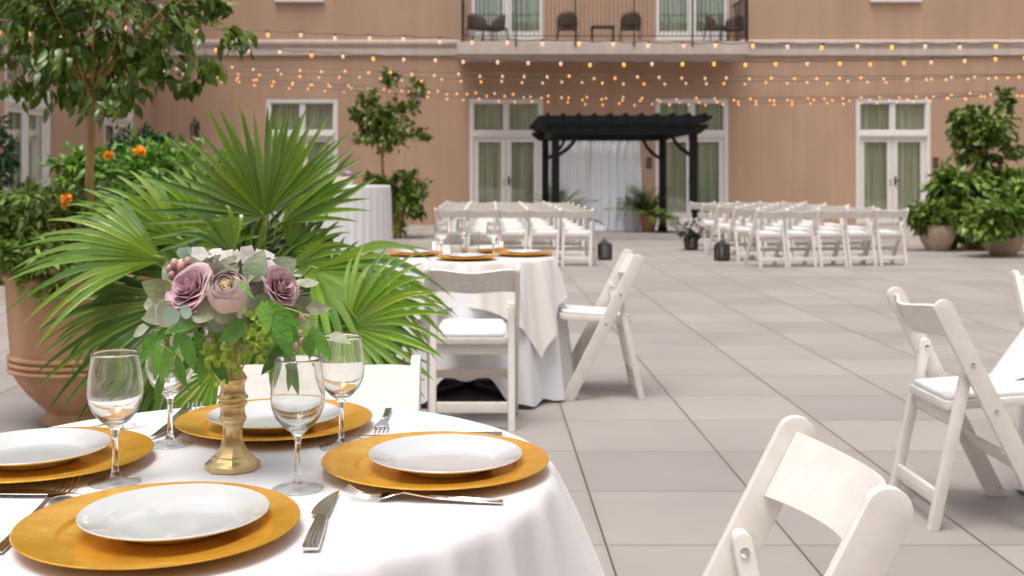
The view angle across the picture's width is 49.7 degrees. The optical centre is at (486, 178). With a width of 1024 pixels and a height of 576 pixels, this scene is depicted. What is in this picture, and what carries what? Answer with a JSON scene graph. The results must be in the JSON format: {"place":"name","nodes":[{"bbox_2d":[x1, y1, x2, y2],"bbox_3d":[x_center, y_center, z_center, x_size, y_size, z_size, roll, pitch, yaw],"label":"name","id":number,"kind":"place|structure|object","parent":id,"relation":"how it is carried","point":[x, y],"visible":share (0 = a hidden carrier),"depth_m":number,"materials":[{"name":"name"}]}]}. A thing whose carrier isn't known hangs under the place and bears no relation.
{"place":"outdoors","nodes":[
{"label":"outdoors","id":0,"kind":"place"},
{"bbox_2d":[39,128,253,263],"bbox_3d":[-2.294,0.148,7.435,1.446,0.973,1.336,0,0,0],"label":"flowering shrub","id":1,"kind":"object","parent":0,"point":[130,155],"visible":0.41,"depth_m":7.36,"materials":[{"name":"green plant"}]},
{"bbox_2d":[0,0,1023,235],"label":"hotel building","id":2,"kind":"structure","parent":0,"point":[867,153],"depth_m":27.80,"materials":[{"name":"paint"}]},
{"bbox_2d":[5,47,49,235],"bbox_3d":[-8.394,-0.560,20.055,0.199,3.480,2.070,0,0,0],"label":"french door","id":3,"kind":"structure","parent":2,"relation":"in","point":[34,135],"depth_m":20.18,"materials":[{"name":"white wood"}]},
{"bbox_2d":[104,77,132,148],"bbox_3d":[-8.396,-0.560,24.990,0.201,3.480,2.040,0,0,0],"label":"french door","id":4,"kind":"structure","parent":2,"relation":"in","point":[109,129],"depth_m":24.92,"materials":[{"name":"white wood"}]},
{"bbox_2d":[266,99,337,223],"bbox_3d":[-4.647,-0.425,27.886,1.860,3.210,0.201,0,0,0],"label":"french door","id":5,"kind":"structure","parent":2,"relation":"in","point":[322,108],"depth_m":27.93,"materials":[{"name":"white wood"}]},
{"bbox_2d":[465,13,491,40],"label":"balcony chair","id":6,"kind":"object","parent":2,"relation":"on","point":[483,25],"visible":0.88,"depth_m":27.08,"materials":[{"name":"brown wicker"}]},
{"bbox_2d":[469,99,542,219],"bbox_3d":[0.497,-0.425,27.886,1.913,3.210,0.201,0,0,0],"label":"french door","id":7,"kind":"structure","parent":2,"relation":"in","point":[505,159],"depth_m":27.93,"materials":[{"name":"white wood"}]},
{"bbox_2d":[471,0,542,39],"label":"balcony door","id":8,"kind":"structure","parent":2,"relation":"in","point":[507,6],"depth_m":27.93,"materials":[{"name":"grey"}]},
{"bbox_2d":[0,29,1023,66],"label":"string lights","id":9,"kind":"object","parent":2,"relation":"hanging from","point":[623,63],"visible":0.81,"depth_m":14.29,"materials":[{"name":"glass"}]},
{"bbox_2d":[91,23,1023,49],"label":"string lights","id":10,"kind":"object","parent":2,"relation":"hanging from","point":[647,46],"visible":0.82,"depth_m":12.70,"materials":[{"name":"black metal"}]},
{"bbox_2d":[556,11,577,39],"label":"balcony chair","id":11,"kind":"object","parent":2,"relation":"on","point":[570,21],"visible":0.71,"depth_m":26.88,"materials":[{"name":"brown wicker"}]},
{"bbox_2d":[163,69,1021,100],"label":"string lights","id":12,"kind":"object","parent":2,"relation":"attached to","point":[623,96],"visible":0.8,"depth_m":24.59,"materials":[{"name":"yellow metal"}]},
{"bbox_2d":[171,74,1019,106],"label":"string lights","id":13,"kind":"object","parent":2,"relation":"hanging from","point":[619,102],"visible":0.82,"depth_m":25.59,"materials":[{"name":"yellow metal"}]},
{"bbox_2d":[171,67,1023,85],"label":"string lights","id":14,"kind":"object","parent":2,"relation":"hanging from","point":[988,78],"visible":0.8,"depth_m":21.59,"materials":[{"name":"yellow metal"}]},
{"bbox_2d":[177,72,1022,102],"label":"string lights","id":15,"kind":"object","parent":2,"relation":"hanging from","point":[429,91],"visible":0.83,"depth_m":25.20,"materials":[{"name":"yellow metal"}]},
{"bbox_2d":[186,64,1022,79],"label":"string lights","id":16,"kind":"object","parent":2,"relation":"hanging from","point":[637,75],"visible":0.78,"depth_m":19.70,"materials":[{"name":"yellow metal"}]},
{"bbox_2d":[619,11,641,40],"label":"balcony chair","id":17,"kind":"object","parent":2,"relation":"on","point":[637,22],"visible":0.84,"depth_m":26.89,"materials":[{"name":"brown wicker"}]},
{"bbox_2d":[655,99,727,223],"bbox_3d":[5.177,-0.425,27.886,1.900,3.210,0.201,0,0,0],"label":"french door","id":18,"kind":"structure","parent":2,"relation":"in","point":[713,141],"depth_m":27.94,"materials":[{"name":"white wood"}]},
{"bbox_2d":[655,0,727,39],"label":"balcony door","id":19,"kind":"structure","parent":2,"relation":"in","point":[665,5],"depth_m":27.93,"materials":[{"name":"grey"}]},
{"bbox_2d":[703,13,727,40],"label":"balcony chair","id":20,"kind":"object","parent":2,"relation":"on","point":[709,22],"visible":0.9,"depth_m":27.00,"materials":[{"name":"brown wicker"}]},
{"bbox_2d":[719,15,738,40],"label":"balcony chair","id":21,"kind":"object","parent":2,"relation":"on","point":[732,23],"visible":0.52,"depth_m":27.47,"materials":[{"name":"brown wicker"}]},
{"bbox_2d":[856,99,930,223],"bbox_3d":[10.247,-0.425,27.886,1.940,3.210,0.201,0,0,0],"label":"french door","id":22,"kind":"structure","parent":2,"relation":"in","point":[893,139],"depth_m":27.93,"materials":[{"name":"white wood"}]},
{"bbox_2d":[0,225,1023,575],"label":"floor","id":23,"kind":"structure","parent":0,"point":[738,361],"depth_m":5.86,"materials":[{"name":"tile"}]},
{"bbox_2d":[1,249,153,426],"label":"terracotta urn","id":24,"kind":"object","parent":23,"relation":"on","point":[27,361],"visible":0.33,"depth_m":5.06,"materials":[{"name":"brown ceramic"}]},
{"bbox_2d":[0,172,141,303],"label":"marigold shrub","id":25,"kind":"object","parent":24,"relation":"in","point":[12,254],"visible":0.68,"depth_m":5.09,"materials":[{"name":"green plant"}]},
{"bbox_2d":[0,0,257,229],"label":"ficus tree","id":26,"kind":"object","parent":24,"relation":"in","point":[62,68],"visible":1,"depth_m":5.18,"materials":[{"name":"green plant"}]},
{"bbox_2d":[217,355,421,410],"bbox_3d":[-0.374,0.792,2.339,0.456,0.777,0.479,0,0,0],"label":"folding chair","id":27,"kind":"object","parent":23,"relation":"on","point":[391,386],"visible":0.12,"depth_m":2.50,"materials":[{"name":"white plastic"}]},
{"bbox_2d":[392,209,404,237],"bbox_3d":[-1.902,0.860,22.000,0.660,0.640,0.660,0,0,0],"label":"tall planter","id":28,"kind":"object","parent":23,"relation":"on","point":[398,231],"visible":0.16,"depth_m":21.81,"materials":[{"name":"ceramic"}]},
{"bbox_2d":[338,65,433,176],"bbox_3d":[-1.983,-0.689,22.094,1.534,3.183,1.625,0,0,-38],"label":"potted tree","id":29,"kind":"object","parent":28,"relation":"in","point":[383,132],"visible":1,"depth_m":21.90,"materials":[{"name":"green plant"}]},
{"bbox_2d":[360,166,433,237],"bbox_3d":[-1.778,0.459,21.713,1.489,1.416,1.073,0,0,0],"label":"underplanting shrub","id":30,"kind":"object","parent":28,"relation":"in","point":[410,202],"visible":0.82,"depth_m":21.57,"materials":[{"name":"green plant"}]},
{"bbox_2d":[434,207,466,245],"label":"folding chair","id":31,"kind":"object","parent":23,"relation":"on","point":[452,234],"visible":0.46,"depth_m":15.13,"materials":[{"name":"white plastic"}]},
{"bbox_2d":[436,378,504,398],"bbox_3d":[-0.100,0.808,6.120,0.930,0.738,0.930,0,0,0],"label":"round table","id":32,"kind":"object","parent":23,"relation":"on","point":[450,386],"visible":0.23,"depth_m":6.04,"materials":[{"name":"black metal"}]},
{"bbox_2d":[386,262,573,406],"bbox_3d":[-0.101,0.800,6.130,1.184,0.736,1.177,0,0,0],"label":"underlay cloth","id":33,"kind":"object","parent":32,"relation":"on","point":[549,374],"visible":0.33,"depth_m":5.65,"materials":[{"name":"white"}]},
{"bbox_2d":[378,250,566,357],"bbox_3d":[-0.104,0.681,6.116,1.099,0.504,1.095,0,0,0],"label":"tablecloth","id":34,"kind":"object","parent":33,"relation":"on","point":[541,332],"visible":0.41,"depth_m":5.74,"materials":[{"name":"white fabric"}]},
{"bbox_2d":[434,222,447,256],"bbox_3d":[-0.246,0.333,6.000,0.079,0.190,0.079,0,0,45],"label":"wine glass","id":35,"kind":"object","parent":34,"relation":"on","point":[440,231],"visible":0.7,"depth_m":5.97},
{"bbox_2d":[456,219,469,251],"bbox_3d":[-0.137,0.333,6.450,0.079,0.190,0.078,0,0,-44],"label":"wine glass","id":36,"kind":"object","parent":34,"relation":"on","point":[462,226],"visible":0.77,"depth_m":6.42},
{"bbox_2d":[486,222,500,256],"bbox_3d":[0.038,0.333,6.000,0.078,0.190,0.079,0,0,12],"label":"wine glass","id":37,"kind":"object","parent":34,"relation":"on","point":[493,232],"visible":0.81,"depth_m":5.97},
{"bbox_2d":[424,264,519,431],"bbox_3d":[-0.067,0.792,5.356,0.456,0.777,0.479,0,0,0],"label":"folding chair","id":38,"kind":"object","parent":23,"relation":"on","point":[476,336],"visible":0.87,"depth_m":5.21,"materials":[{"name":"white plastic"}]},
{"bbox_2d":[465,208,501,245],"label":"folding chair","id":39,"kind":"object","parent":23,"relation":"on","point":[476,234],"visible":0.61,"depth_m":15.02,"materials":[{"name":"white plastic"}]},
{"bbox_2d":[497,206,527,245],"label":"folding chair","id":40,"kind":"object","parent":23,"relation":"on","point":[504,228],"visible":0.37,"depth_m":16.14,"materials":[{"name":"white plastic"}]},
{"bbox_2d":[495,208,532,249],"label":"folding chair","id":41,"kind":"object","parent":23,"relation":"on","point":[514,234],"visible":0.81,"depth_m":14.96,"materials":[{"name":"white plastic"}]},
{"bbox_2d":[526,206,559,257],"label":"folding chair","id":42,"kind":"object","parent":23,"relation":"on","point":[553,227],"visible":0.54,"depth_m":16.02,"materials":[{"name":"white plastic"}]},
{"bbox_2d":[528,208,561,263],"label":"folding chair","id":43,"kind":"object","parent":23,"relation":"on","point":[541,234],"visible":0.92,"depth_m":14.89,"materials":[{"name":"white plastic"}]},
{"bbox_2d":[555,206,587,256],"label":"folding chair","id":44,"kind":"object","parent":23,"relation":"on","point":[583,243],"visible":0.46,"depth_m":15.95,"materials":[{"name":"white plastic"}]},
{"bbox_2d":[560,208,595,266],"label":"folding chair","id":45,"kind":"object","parent":23,"relation":"on","point":[577,234],"visible":1,"depth_m":14.78,"materials":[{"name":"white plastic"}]},
{"bbox_2d":[558,249,644,399],"bbox_3d":[0.629,0.792,6.080,0.479,0.777,0.456,0,0,0],"label":"folding chair","id":46,"kind":"object","parent":23,"relation":"on","point":[604,313],"visible":0.97,"depth_m":5.88,"materials":[{"name":"white plastic"}]},
{"bbox_2d":[597,237,611,259],"bbox_3d":[1.710,1.014,15.950,0.176,0.333,0.176,0,0,-8],"label":"floor lantern","id":47,"kind":"object","parent":23,"relation":"on","point":[604,249],"visible":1,"depth_m":15.88,"materials":[{"name":"black metal"}]},
{"bbox_2d":[529,113,712,241],"bbox_3d":[2.555,-0.007,22.400,3.210,2.375,4.400,0,0,0],"label":"pergola","id":48,"kind":"object","parent":23,"relation":"on","point":[563,128],"visible":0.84,"depth_m":20.53,"materials":[{"name":"wood"}]},
{"bbox_2d":[549,141,590,229],"bbox_3d":[1.811,0.164,24.466,1.099,2.008,0.212,0,0,0],"label":"curtain panel","id":49,"kind":"object","parent":48,"relation":"hanging from","point":[575,161],"visible":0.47,"depth_m":24.50,"materials":[{"name":"white"}]},
{"bbox_2d":[589,141,641,230],"bbox_3d":[2.876,0.164,24.436,1.200,2.008,0.236,0,0,0],"label":"curtain panel","id":50,"kind":"object","parent":48,"relation":"hanging from","point":[615,170],"visible":0.91,"depth_m":24.50,"materials":[{"name":"white"}]},
{"bbox_2d":[639,214,656,231],"bbox_3d":[3.578,0.985,24.360,0.420,0.390,0.418,0,0,0],"label":"plant pot","id":51,"kind":"object","parent":23,"relation":"on","point":[647,224],"visible":0.68,"depth_m":24.23,"materials":[{"name":"ceramic"}]},
{"bbox_2d":[603,183,682,225],"bbox_3d":[3.517,0.558,24.339,1.930,0.952,1.949,0,0,0],"label":"arching palm","id":52,"kind":"object","parent":51,"relation":"in","point":[651,209],"visible":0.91,"depth_m":24.17,"materials":[{"name":"green plant"}]},
{"bbox_2d":[684,236,697,249],"bbox_3d":[3.358,1.067,18.100,0.176,0.226,0.176,0,0,-8],"label":"floor lantern","id":53,"kind":"object","parent":23,"relation":"on","point":[690,242],"visible":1,"depth_m":18.03,"materials":[{"name":"black metal"}]},
{"bbox_2d":[672,216,706,241],"bbox_3d":[3.294,0.874,18.100,0.610,0.503,0.578,0,0,0],"label":"flower bunch","id":54,"kind":"object","parent":53,"relation":"on","point":[695,229],"visible":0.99,"depth_m":17.99,"materials":[{"name":"white plant"}]},
{"bbox_2d":[698,203,727,250],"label":"folding chair","id":55,"kind":"object","parent":23,"relation":"on","point":[706,207],"visible":0.62,"depth_m":17.97,"materials":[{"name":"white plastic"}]},
{"bbox_2d":[714,238,729,260],"bbox_3d":[3.360,1.014,15.750,0.176,0.333,0.176,0,0,-8],"label":"floor lantern","id":56,"kind":"object","parent":23,"relation":"on","point":[721,250],"visible":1,"depth_m":15.68,"materials":[{"name":"black metal"}]},
{"bbox_2d":[707,205,745,255],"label":"folding chair","id":57,"kind":"object","parent":23,"relation":"on","point":[721,228],"visible":0.71,"depth_m":16.84,"materials":[{"name":"white plastic"}]},
{"bbox_2d":[726,206,762,260],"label":"folding chair","id":58,"kind":"object","parent":23,"relation":"on","point":[740,231],"visible":0.76,"depth_m":15.74,"materials":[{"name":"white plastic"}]},
{"bbox_2d":[743,209,788,267],"bbox_3d":[3.736,0.792,14.739,0.450,0.777,0.479,0,0,-13],"label":"folding chair","id":59,"kind":"object","parent":23,"relation":"on","point":[765,235],"visible":1,"depth_m":14.61,"materials":[{"name":"white plastic"}]},
{"bbox_2d":[752,206,793,258],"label":"folding chair","id":60,"kind":"object","parent":23,"relation":"on","point":[765,244],"visible":0.42,"depth_m":15.80,"materials":[{"name":"white plastic"}]},
{"bbox_2d":[776,208,817,266],"bbox_3d":[4.152,0.792,14.825,0.450,0.777,0.479,0,0,-10],"label":"folding chair","id":61,"kind":"object","parent":23,"relation":"on","point":[794,235],"visible":0.98,"depth_m":14.68,"materials":[{"name":"white plastic"}]},
{"bbox_2d":[778,208,818,259],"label":"folding chair","id":62,"kind":"object","parent":23,"relation":"on","point":[793,243],"visible":0.41,"depth_m":15.91,"materials":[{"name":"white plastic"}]},
{"bbox_2d":[702,415,913,575],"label":"folding chair","id":63,"kind":"object","parent":23,"relation":"on","point":[864,512],"visible":1,"depth_m":1.76,"materials":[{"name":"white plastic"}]},
{"bbox_2d":[802,209,847,266],"bbox_3d":[4.577,0.792,14.881,0.450,0.777,0.478,0,0,-14],"label":"folding chair","id":64,"kind":"object","parent":23,"relation":"on","point":[824,235],"visible":0.98,"depth_m":14.74,"materials":[{"name":"white plastic"}]},
{"bbox_2d":[808,206,847,256],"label":"folding chair","id":65,"kind":"object","parent":23,"relation":"on","point":[830,228],"visible":0.37,"depth_m":15.95,"materials":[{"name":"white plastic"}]},
{"bbox_2d":[832,206,874,256],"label":"folding chair","id":66,"kind":"object","parent":23,"relation":"on","point":[861,243],"visible":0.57,"depth_m":16.08,"materials":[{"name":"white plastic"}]},
{"bbox_2d":[834,208,877,266],"bbox_3d":[5.000,0.792,14.973,0.450,0.777,0.478,0,0,-11],"label":"folding chair","id":67,"kind":"object","parent":23,"relation":"on","point":[860,234],"visible":0.98,"depth_m":14.83,"materials":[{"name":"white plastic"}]},
{"bbox_2d":[864,208,908,265],"bbox_3d":[5.440,0.792,15.044,0.450,0.777,0.478,0,0,-12],"label":"folding chair","id":68,"kind":"object","parent":23,"relation":"on","point":[882,234],"visible":0.98,"depth_m":14.90,"materials":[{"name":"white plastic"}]},
{"bbox_2d":[919,225,956,250],"bbox_3d":[7.348,0.970,18.000,0.600,0.420,0.600,0,0,0],"label":"bowl planter","id":69,"kind":"object","parent":23,"relation":"on","point":[939,238],"visible":0.75,"depth_m":17.77,"materials":[{"name":"ceramic"}]},
{"bbox_2d":[896,194,969,236],"bbox_3d":[7.237,0.622,17.911,1.054,0.722,1.065,0,0,-25],"label":"leafy shrub","id":70,"kind":"object","parent":69,"relation":"in","point":[926,213],"visible":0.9,"depth_m":17.79,"materials":[{"name":"green plant"}]},
{"bbox_2d":[887,287,1023,530],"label":"folding chair","id":71,"kind":"object","parent":23,"relation":"on","point":[937,392],"visible":0.97,"depth_m":3.77,"materials":[{"name":"white plastic"}]},
{"bbox_2d":[917,154,1023,249],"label":"leafy shrub","id":72,"kind":"object","parent":23,"relation":"on","point":[959,184],"visible":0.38,"depth_m":18.08,"materials":[{"name":"green plant"}]},
{"bbox_2d":[964,242,984,248],"bbox_3d":[8.267,0.760,18.600,0.740,0.840,0.740,0,0,0],"label":"tall planter","id":73,"kind":"object","parent":23,"relation":"on","point":[977,245],"visible":0.13,"depth_m":18.44,"materials":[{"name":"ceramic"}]},
{"bbox_2d":[943,85,1023,179],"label":"potted tree","id":74,"kind":"object","parent":73,"relation":"in","point":[993,132],"visible":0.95,"depth_m":18.46,"materials":[{"name":"green plant"}]},
{"bbox_2d":[983,230,1023,255],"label":"bowl planter","id":75,"kind":"object","parent":23,"relation":"on","point":[1008,247],"visible":0.48,"depth_m":16.68,"materials":[{"name":"stone"}]},
{"bbox_2d":[956,168,1023,246],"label":"leafy shrub","id":76,"kind":"object","parent":75,"relation":"in","point":[998,218],"visible":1,"depth_m":16.40,"materials":[{"name":"green plant"}]},
{"bbox_2d":[1009,270,1023,435],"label":"folding chair","id":77,"kind":"object","parent":23,"relation":"on","point":[1016,279],"visible":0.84,"depth_m":4.81,"materials":[{"name":"white plastic"}]},
{"bbox_3d":[-1.313,0.627,11.000,0.690,1.105,0.690,0,0,0],"label":"cocktail table","id":78,"kind":"object","parent":23,"relation":"on","visible":0},
{"bbox_2d":[317,185,392,257],"bbox_3d":[-1.313,0.606,11.000,0.772,1.074,0.771,0,0,0],"label":"tablecloth","id":79,"kind":"object","parent":78,"relation":"on","point":[374,223],"visible":0.41,"depth_m":10.68,"materials":[{"name":"white fabric"}]},
{"bbox_3d":[-0.370,0.808,1.645,0.930,0.738,0.930,0,0,0],"label":"round table","id":80,"kind":"object","parent":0,"visible":0},
{"bbox_3d":[-0.365,0.797,1.648,0.974,0.730,0.969,0,0,0],"label":"underlay cloth","id":81,"kind":"object","parent":80,"relation":"on","visible":0},
{"bbox_2d":[0,405,604,575],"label":"tablecloth","id":82,"kind":"object","parent":81,"relation":"on","point":[532,525],"visible":0.52,"depth_m":1.45,"materials":[{"name":"white fabric"}]},
{"bbox_2d":[0,472,79,552],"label":"fork","id":83,"kind":"object","parent":82,"relation":"on","point":[5,543],"visible":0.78,"depth_m":1.44,"materials":[{"name":"silver metal"}]},
{"bbox_2d":[0,489,82,494],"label":"table knife","id":84,"kind":"object","parent":82,"relation":"on","point":[23,492],"visible":0.93,"depth_m":1.49,"materials":[{"name":"silver metal"}]},
{"bbox_2d":[0,427,153,483],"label":"charger plate","id":85,"kind":"object","parent":82,"relation":"on","point":[133,446],"visible":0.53,"depth_m":1.63,"materials":[{"name":"gold metal"}]},
{"bbox_2d":[0,428,111,470],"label":"dinner plate","id":86,"kind":"object","parent":85,"relation":"on","point":[31,449],"visible":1,"depth_m":1.71,"materials":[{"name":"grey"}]},
{"bbox_2d":[86,348,143,488],"bbox_3d":[-0.521,0.336,1.551,0.076,0.184,0.076,0,0,-32],"label":"wine glass","id":87,"kind":"object","parent":82,"relation":"on","point":[115,391],"visible":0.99,"depth_m":1.52,"materials":[{"name":"glass"}]},
{"bbox_2d":[9,481,300,569],"bbox_3d":[-0.392,0.419,1.327,0.333,0.018,0.333,0,0,0],"label":"charger plate","id":88,"kind":"object","parent":82,"relation":"on","point":[54,534],"visible":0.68,"depth_m":1.28,"materials":[{"name":"gold metal"}]},
{"bbox_2d":[76,483,269,544],"bbox_3d":[-0.378,0.412,1.340,0.226,0.022,0.226,0,0,0],"label":"dinner plate","id":89,"kind":"object","parent":88,"relation":"on","point":[172,514],"visible":1,"depth_m":1.36,"materials":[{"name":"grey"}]},
{"bbox_2d":[145,328,193,449],"bbox_3d":[-0.508,0.336,1.773,0.076,0.184,0.076,0,0,31],"label":"wine glass","id":90,"kind":"object","parent":82,"relation":"on","point":[173,387],"visible":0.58,"depth_m":1.75,"materials":[{"name":"glass"}]},
{"bbox_2d":[204,342,260,474],"bbox_3d":[-0.376,0.337,1.636,0.076,0.185,0.076,0,0,10],"label":"candlestick","id":91,"kind":"object","parent":82,"relation":"on","point":[233,455],"visible":0.93,"depth_m":1.62,"materials":[{"name":"gold metal"}]},
{"bbox_2d":[133,245,351,403],"bbox_3d":[-0.366,0.211,1.610,0.336,0.231,0.273,0,0,0],"label":"flower bouquet","id":92,"kind":"object","parent":91,"relation":"in","point":[244,297],"visible":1,"depth_m":1.55,"materials":[{"name":"green plant"}]},
{"bbox_2d":[174,398,371,440],"bbox_3d":[-0.363,0.419,1.896,0.333,0.018,0.333,0,0,0],"label":"charger plate","id":93,"kind":"object","parent":82,"relation":"on","point":[196,422],"visible":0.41,"depth_m":1.87,"materials":[{"name":"gold metal"}]},
{"bbox_2d":[207,400,338,433],"bbox_3d":[-0.363,0.412,1.892,0.226,0.022,0.226,0,0,0],"label":"dinner plate","id":94,"kind":"object","parent":93,"relation":"on","point":[261,418],"visible":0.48,"depth_m":1.90,"materials":[{"name":"white"}]},
{"bbox_2d":[270,354,324,495],"bbox_3d":[-0.259,0.338,1.519,0.075,0.181,0.075,0,0,4],"label":"wine glass","id":95,"kind":"object","parent":82,"relation":"on","point":[297,396],"visible":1,"depth_m":1.49,"materials":[{"name":"glass"}]},
{"bbox_2d":[302,490,338,549],"bbox_3d":[-0.208,0.424,1.382,0.026,0.007,0.234,0,0,-2],"label":"table knife","id":96,"kind":"object","parent":82,"relation":"on","point":[322,508],"visible":1,"depth_m":1.35,"materials":[{"name":"silver metal"}]},
{"bbox_2d":[319,333,364,450],"bbox_3d":[-0.231,0.339,1.756,0.074,0.178,0.074,0,0,-38],"label":"wine glass","id":97,"kind":"object","parent":82,"relation":"on","point":[343,370],"visible":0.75,"depth_m":1.73,"materials":[{"name":"glass"}]},
{"bbox_2d":[345,484,503,503],"bbox_3d":[-0.083,0.420,1.467,0.211,0.014,0.027,0,0,8],"label":"fork","id":98,"kind":"object","parent":82,"relation":"on","point":[374,496],"visible":1,"depth_m":1.46,"materials":[{"name":"silver metal"}]},
{"bbox_2d":[321,431,548,490],"bbox_3d":[-0.074,0.419,1.623,0.333,0.018,0.333,0,0,0],"label":"charger plate","id":99,"kind":"object","parent":82,"relation":"on","point":[352,461],"visible":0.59,"depth_m":1.58,"materials":[{"name":"gold metal"}]},
{"bbox_2d":[368,434,521,477],"bbox_3d":[-0.060,0.412,1.622,0.226,0.022,0.226,0,0,0],"label":"dinner plate","id":100,"kind":"object","parent":99,"relation":"on","point":[446,455],"visible":1,"depth_m":1.65,"materials":[{"name":"white"}]},
{"bbox_3d":[2.520,0.808,3.970,0.930,0.738,0.930,0,0,0],"label":"round table","id":101,"kind":"object","parent":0,"visible":0},
{"bbox_2d":[1015,405,1023,490],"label":"underlay cloth","id":102,"kind":"object","parent":101,"relation":"on","point":[1017,483],"visible":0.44,"depth_m":4.12,"materials":[{"name":"white"}]},
{"bbox_2d":[990,327,1023,379],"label":"tablecloth","id":103,"kind":"object","parent":102,"relation":"on","point":[1009,365],"visible":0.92,"depth_m":3.94,"materials":[{"name":"white fabric"}]},
{"bbox_3d":[1.560,0.985,24.100,0.420,0.390,0.418,0,0,0],"label":"palm pot","id":104,"kind":"object","parent":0,"visible":0},
{"bbox_2d":[530,186,604,224],"bbox_3d":[1.502,0.587,24.078,1.866,0.948,2.094,0,0,43],"label":"arching palm","id":105,"kind":"object","parent":104,"relation":"in","point":[566,201],"visible":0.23,"depth_m":24.10,"materials":[{"name":"green plant"}]},
{"bbox_3d":[-3.877,0.830,12.500,1.000,0.700,1.000,0,0,0],"label":"bowl planter","id":106,"kind":"object","parent":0,"visible":0},
{"bbox_2d":[94,121,179,168],"bbox_3d":[-3.868,-0.034,12.396,1.457,1.236,1.326,0,0,0],"label":"dark shrub","id":107,"kind":"object","parent":106,"relation":"in","point":[155,137],"visible":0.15,"depth_m":12.45,"materials":[{"name":"green plant"}]},
{"bbox_3d":[-5.628,0.830,12.500,1.000,0.700,1.000,0,0,0],"label":"bowl planter","id":108,"kind":"object","parent":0,"visible":0},
{"bbox_2d":[0,113,21,210],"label":"dark shrub","id":109,"kind":"object","parent":108,"relation":"in","point":[8,162],"visible":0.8,"depth_m":12.38,"materials":[{"name":"green plant"}]},
{"bbox_3d":[-0.926,0.965,4.150,0.530,0.430,0.530,0,0,0],"label":"palm pot","id":110,"kind":"object","parent":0,"visible":0},
{"bbox_2d":[5,101,456,421],"bbox_3d":[-0.861,0.384,3.921,1.530,1.321,1.031,0,0,0],"label":"fan palm","id":111,"kind":"object","parent":110,"relation":"in","point":[366,296],"visible":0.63,"depth_m":3.86,"materials":[{"name":"green plant"}]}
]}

